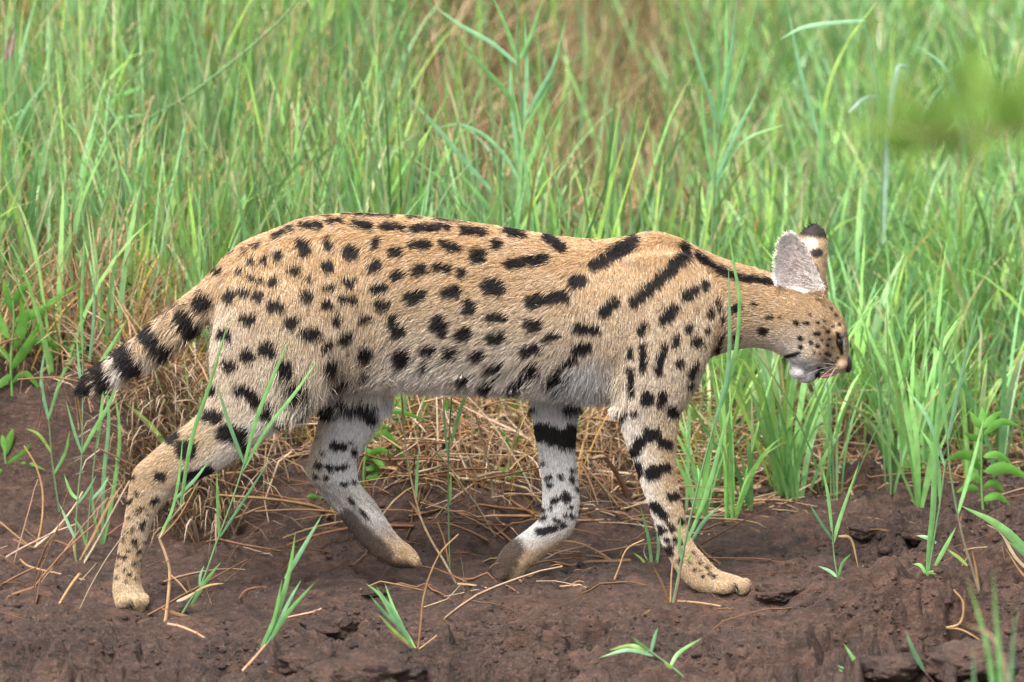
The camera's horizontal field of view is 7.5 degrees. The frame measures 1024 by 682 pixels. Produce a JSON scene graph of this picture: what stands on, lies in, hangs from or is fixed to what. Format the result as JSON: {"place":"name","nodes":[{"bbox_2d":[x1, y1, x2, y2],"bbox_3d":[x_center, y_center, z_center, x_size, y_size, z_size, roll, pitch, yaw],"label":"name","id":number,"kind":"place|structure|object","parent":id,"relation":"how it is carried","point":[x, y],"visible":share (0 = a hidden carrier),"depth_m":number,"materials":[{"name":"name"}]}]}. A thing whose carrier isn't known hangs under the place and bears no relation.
{"place":"outdoors","nodes":[
{"label":"outdoors","id":0,"kind":"place"},
{"bbox_2d":[0,0,1023,519],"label":"green grass","id":1,"kind":"structure","parent":0,"point":[960,246],"depth_m":13.27,"materials":[{"name":"green plant"}]},
{"bbox_2d":[849,45,966,243],"bbox_3d":[0.667,-0.334,13.218,0.202,0.341,0.035,0,12,0],"label":"grass stalk","id":2,"kind":"object","parent":1,"relation":"on","point":[890,97],"depth_m":13.20,"materials":[{"name":"beige plant"}]},
{"bbox_2d":[0,0,1023,681],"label":"ground","id":3,"kind":"structure","parent":0,"point":[790,652],"depth_m":12.08,"materials":[{"name":"brown soil"}]},
{"bbox_2d":[0,429,44,473],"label":"weed plant","id":4,"kind":"object","parent":3,"relation":"on","point":[6,443],"visible":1,"depth_m":12.55,"materials":[{"name":"green plant"}]},
{"bbox_2d":[2,17,56,181],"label":"grass stalk","id":5,"kind":"object","parent":3,"relation":"on","point":[5,55],"depth_m":13.07,"materials":[{"name":"plant"}]},
{"bbox_2d":[23,446,43,543],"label":"dry stalk","id":6,"kind":"object","parent":3,"relation":"on","point":[41,524],"visible":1,"depth_m":12.45,"materials":[{"name":"plant"}]},
{"bbox_2d":[0,278,76,395],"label":"weed plant","id":7,"kind":"object","parent":3,"relation":"on","point":[23,318],"visible":1,"depth_m":12.54,"materials":[{"name":"green plant"}]},
{"bbox_2d":[0,491,82,548],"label":"dry stalk","id":8,"kind":"object","parent":3,"relation":"on","point":[45,538],"visible":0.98,"depth_m":12.39,"materials":[{"name":"plant"}]},
{"bbox_2d":[19,558,84,579],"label":"dry stalk","id":9,"kind":"object","parent":3,"relation":"on","point":[29,566],"visible":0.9,"depth_m":12.22,"materials":[{"name":"plant"}]},
{"bbox_2d":[28,344,87,511],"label":"grass stalk","id":10,"kind":"object","parent":3,"relation":"on","point":[48,415],"depth_m":12.48,"materials":[{"name":"plant"}]},
{"bbox_2d":[59,573,81,603],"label":"dry stalk","id":11,"kind":"object","parent":3,"relation":"on","point":[75,579],"visible":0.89,"depth_m":11.98,"materials":[{"name":"plant"}]},
{"bbox_2d":[59,235,127,561],"bbox_3d":[-0.655,0.086,12.260,0.125,0.545,0.033,3,12,12],"label":"grass stalk","id":12,"kind":"object","parent":3,"relation":"on","point":[97,425],"depth_m":12.27,"materials":[{"name":"plant"}]},
{"bbox_2d":[92,390,120,544],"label":"grass stalk","id":13,"kind":"object","parent":3,"relation":"on","point":[102,539],"depth_m":12.41,"materials":[{"name":"green plant"}]},
{"bbox_2d":[84,481,129,562],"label":"dry stalk","id":14,"kind":"object","parent":3,"relation":"on","point":[101,532],"visible":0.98,"depth_m":12.30,"materials":[{"name":"plant"}]},
{"bbox_2d":[19,0,297,151],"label":"grass stalk","id":15,"kind":"object","parent":3,"relation":"on","point":[264,34],"depth_m":13.29,"materials":[{"name":"plant"}]},
{"bbox_2d":[167,622,204,637],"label":"dry stalk","id":16,"kind":"object","parent":3,"relation":"on","point":[176,625],"visible":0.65,"depth_m":11.81,"materials":[{"name":"plant"}]},
{"bbox_2d":[158,317,229,620],"bbox_3d":[-0.487,0.216,11.888,0.127,0.520,0.032,-1,12,-5],"label":"grass stalk","id":17,"kind":"object","parent":3,"relation":"on","point":[164,531],"depth_m":11.90,"materials":[{"name":"plant"}]},
{"bbox_2d":[181,340,316,613],"bbox_3d":[-0.399,0.207,11.919,0.212,0.436,0.038,-1,12,-4],"label":"grass stalk","id":18,"kind":"object","parent":3,"relation":"on","point":[204,581],"depth_m":11.92,"materials":[{"name":"plant"}]},
{"bbox_2d":[242,515,321,672],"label":"grass tuft","id":19,"kind":"object","parent":3,"relation":"on","point":[284,615],"visible":1,"depth_m":11.57,"materials":[{"name":"plant"}]},
{"bbox_2d":[272,646,316,675],"bbox_3d":[-0.310,0.477,11.607,0.092,0.047,0.075,0,12,0],"label":"mud clod","id":20,"kind":"object","parent":3,"relation":"on","point":[290,661],"visible":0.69,"depth_m":11.59,"materials":[{"name":"brown soil"}]},
{"bbox_2d":[293,413,311,441],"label":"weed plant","id":21,"kind":"object","parent":3,"relation":"on","point":[301,433],"visible":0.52,"depth_m":12.56,"materials":[{"name":"green plant"}]},
{"bbox_2d":[307,494,322,498],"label":"weed plant","id":22,"kind":"object","parent":3,"relation":"on","point":[313,496],"visible":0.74,"depth_m":12.41,"materials":[{"name":"green plant"}]},
{"bbox_2d":[299,609,358,639],"bbox_3d":[-0.274,0.431,11.820,0.084,0.050,0.075,-8,15,-34],"label":"mud clod","id":23,"kind":"object","parent":3,"relation":"on","point":[338,624],"visible":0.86,"depth_m":11.80,"materials":[{"name":"brown soil"}]},
{"bbox_2d":[302,647,427,681],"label":"mud clod","id":24,"kind":"object","parent":3,"relation":"on","point":[370,664],"visible":1,"depth_m":11.37,"materials":[{"name":"brown soil"}]},
{"bbox_2d":[361,585,389,598],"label":"mud clod","id":25,"kind":"object","parent":3,"relation":"on","point":[368,591],"visible":0.83,"depth_m":12.04,"materials":[{"name":"brown soil"}]},
{"bbox_2d":[367,584,415,647],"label":"grass tuft","id":26,"kind":"object","parent":3,"relation":"on","point":[395,619],"visible":0.96,"depth_m":11.62,"materials":[{"name":"plant"}]},
{"bbox_2d":[359,408,427,490],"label":"weed plant","id":27,"kind":"object","parent":3,"relation":"on","point":[376,451],"visible":0.73,"depth_m":12.39,"materials":[{"name":"green plant"}]},
{"bbox_2d":[372,642,422,658],"bbox_3d":[-0.176,0.467,11.515,0.076,0.045,0.077,-10,16,-39],"label":"mud clod","id":28,"kind":"object","parent":3,"relation":"on","point":[412,652],"visible":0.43,"depth_m":11.51,"materials":[{"name":"brown soil"}]},
{"bbox_2d":[401,394,456,583],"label":"grass stalk","id":29,"kind":"object","parent":3,"relation":"on","point":[415,492],"depth_m":12.14,"materials":[{"name":"plant"}]},
{"bbox_2d":[417,534,458,649],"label":"dry stalk","id":30,"kind":"object","parent":3,"relation":"on","point":[422,605],"visible":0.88,"depth_m":11.63,"materials":[{"name":"plant"}]},
{"bbox_2d":[443,395,465,570],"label":"grass stalk","id":31,"kind":"object","parent":3,"relation":"on","point":[449,485],"depth_m":12.17,"materials":[{"name":"plant"}]},
{"bbox_2d":[70,212,851,611],"bbox_3d":[-0.071,0.108,12.019,1.184,0.613,0.186,0,12,0],"label":"serval","id":32,"kind":"object","parent":3,"relation":"on","point":[370,316],"visible":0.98,"depth_m":11.94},
{"bbox_2d":[410,99,517,226],"bbox_3d":[-0.081,-0.259,13.023,0.190,0.314,0.046,-1,12,-7],"label":"grass stalk","id":33,"kind":"object","parent":3,"relation":"on","point":[454,148],"depth_m":13.01,"materials":[{"name":"plant"}]},
{"bbox_2d":[457,579,521,588],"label":"dry stalk","id":34,"kind":"object","parent":3,"relation":"on","point":[464,584],"visible":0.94,"depth_m":12.11,"materials":[{"name":"plant"}]},
{"bbox_2d":[431,0,566,228],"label":"grass stalk","id":35,"kind":"object","parent":3,"relation":"on","point":[541,91],"depth_m":13.08,"materials":[{"name":"plant"}]},
{"bbox_2d":[0,0,1020,440],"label":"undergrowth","id":36,"kind":"object","parent":3,"relation":"on","point":[446,404],"visible":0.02,"depth_m":13.81,"materials":[{"name":"green plant"}]},
{"bbox_2d":[0,0,1023,554],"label":"dry grass","id":37,"kind":"structure","parent":3,"relation":"on","point":[466,10],"depth_m":13.85,"materials":[{"name":"beige plant"}]},
{"bbox_2d":[0,95,1023,628],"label":"straw litter","id":38,"kind":"object","parent":3,"relation":"on","point":[430,439],"visible":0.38,"depth_m":12.48,"materials":[{"name":"beige plant"}]},
{"bbox_2d":[0,352,1023,681],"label":"soil crumbs","id":39,"kind":"object","parent":3,"relation":"on","point":[882,552],"visible":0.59,"depth_m":11.88,"materials":[{"name":"brown soil"}]},
{"bbox_2d":[497,429,527,482],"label":"weed plant","id":40,"kind":"object","parent":3,"relation":"on","point":[508,443],"visible":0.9,"depth_m":12.45,"materials":[{"name":"green plant"}]},
{"bbox_2d":[563,540,610,558],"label":"dry stalk","id":41,"kind":"object","parent":3,"relation":"on","point":[582,544],"visible":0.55,"depth_m":12.26,"materials":[{"name":"plant"}]},
{"bbox_2d":[560,539,643,586],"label":"dry stalk","id":42,"kind":"object","parent":3,"relation":"on","point":[616,572],"visible":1,"depth_m":12.08,"materials":[{"name":"plant"}]},
{"bbox_2d":[634,506,659,562],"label":"grass stalk","id":43,"kind":"object","parent":3,"relation":"on","point":[650,547],"depth_m":12.18,"materials":[{"name":"green plant"}]},
{"bbox_2d":[600,628,699,676],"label":"grass seedling","id":44,"kind":"object","parent":3,"relation":"on","point":[640,648],"depth_m":11.46,"materials":[{"name":"plant"}]},
{"bbox_2d":[630,639,669,660],"bbox_3d":[0.204,0.464,11.614,0.057,0.047,0.059,-11,16,-41],"label":"mud clod","id":45,"kind":"object","parent":3,"relation":"on","point":[660,650],"visible":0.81,"depth_m":11.60,"materials":[{"name":"brown soil"}]},
{"bbox_2d":[642,219,740,615],"bbox_3d":[0.267,0.128,11.875,0.159,0.644,0.029,1,12,4],"label":"grass clump","id":46,"kind":"object","parent":3,"relation":"on","point":[728,374],"visible":0.94,"depth_m":11.88,"materials":[{"name":"plant"}]},
{"bbox_2d":[677,600,720,605],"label":"dry stalk","id":47,"kind":"object","parent":3,"relation":"on","point":[696,602],"visible":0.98,"depth_m":11.95,"materials":[{"name":"plant"}]},
{"bbox_2d":[682,0,784,253],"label":"grass stalk","id":48,"kind":"object","parent":3,"relation":"on","point":[720,113],"depth_m":12.94,"materials":[{"name":"plant"}]},
{"bbox_2d":[752,578,798,602],"bbox_3d":[0.406,0.385,11.981,0.078,0.040,0.061,0,12,0],"label":"mud clod","id":49,"kind":"object","parent":3,"relation":"on","point":[775,590],"visible":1,"depth_m":11.96,"materials":[{"name":"brown soil"}]},
{"bbox_2d":[785,578,810,594],"bbox_3d":[0.439,0.379,11.992,0.066,0.029,0.053,0,12,0],"label":"mud clod","id":50,"kind":"object","parent":3,"relation":"on","point":[802,585],"visible":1,"depth_m":11.98,"materials":[{"name":"brown soil"}]},
{"bbox_2d":[781,0,884,243],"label":"grass stalk","id":51,"kind":"object","parent":3,"relation":"on","point":[822,113],"depth_m":13.14,"materials":[{"name":"plant"}]},
{"bbox_2d":[809,462,859,578],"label":"grass seedling","id":52,"kind":"object","parent":3,"relation":"on","point":[833,539],"depth_m":11.95,"materials":[{"name":"plant"}]},
{"bbox_2d":[837,644,855,671],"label":"grass seedling","id":53,"kind":"object","parent":3,"relation":"on","point":[851,655],"depth_m":11.32,"materials":[{"name":"green plant"}]},
{"bbox_2d":[848,520,876,540],"bbox_3d":[0.560,0.299,12.327,0.064,0.032,0.049,0,12,0],"label":"mud clod","id":54,"kind":"object","parent":3,"relation":"on","point":[862,531],"visible":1,"depth_m":12.31,"materials":[{"name":"brown soil"}]},
{"bbox_2d":[858,652,924,681],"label":"mud clod","id":55,"kind":"object","parent":3,"relation":"on","point":[895,667],"visible":1,"depth_m":11.27,"materials":[{"name":"brown soil"}]},
{"bbox_2d":[901,525,933,545],"bbox_3d":[0.629,0.303,12.256,0.064,0.030,0.056,-10,16,-40],"label":"mud clod","id":56,"kind":"object","parent":3,"relation":"on","point":[909,533],"visible":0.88,"depth_m":12.24,"materials":[{"name":"brown soil"}]},
{"bbox_2d":[905,630,934,681],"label":"grass seedling","id":57,"kind":"object","parent":3,"relation":"on","point":[916,656],"depth_m":11.26,"materials":[{"name":"plant"}]},
{"bbox_2d":[906,333,960,575],"bbox_3d":[0.637,0.171,11.891,0.088,0.386,0.027,3,12,14],"label":"grass stalk","id":58,"kind":"object","parent":3,"relation":"on","point":[935,447],"depth_m":11.90,"materials":[{"name":"plant"}]},
{"bbox_2d":[938,300,983,592],"bbox_3d":[0.660,0.154,11.526,0.070,0.448,0.049,0,12,0],"label":"grass stalk","id":59,"kind":"object","parent":3,"relation":"on","point":[942,398],"depth_m":11.52,"materials":[{"name":"plant"}]},
{"bbox_2d":[945,589,978,638],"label":"dry stalk","id":60,"kind":"object","parent":3,"relation":"on","point":[961,620],"visible":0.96,"depth_m":11.53,"materials":[{"name":"plant"}]},
{"bbox_2d":[921,637,1019,681],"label":"mud clod","id":61,"kind":"object","parent":3,"relation":"on","point":[958,654],"visible":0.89,"depth_m":11.27,"materials":[{"name":"brown soil"}]},
{"bbox_2d":[944,407,1023,509],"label":"weed plant","id":62,"kind":"object","parent":3,"relation":"on","point":[991,423],"visible":0.87,"depth_m":12.34,"materials":[{"name":"green plant"}]},
{"bbox_2d":[962,577,1015,681],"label":"grass tuft","id":63,"kind":"object","parent":3,"relation":"on","point":[1001,661],"visible":1,"depth_m":10.03,"materials":[{"name":"green plant"}]},
{"bbox_2d":[962,506,1023,576],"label":"grass blade","id":64,"kind":"object","parent":3,"relation":"on","point":[1003,530],"depth_m":11.97,"materials":[{"name":"green plant"}]},
{"bbox_2d":[835,37,1023,167],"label":"acacia branch","id":65,"kind":"object","parent":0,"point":[1008,113],"visible":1,"depth_m":7.25,"materials":[{"name":"plant"}]}
]}

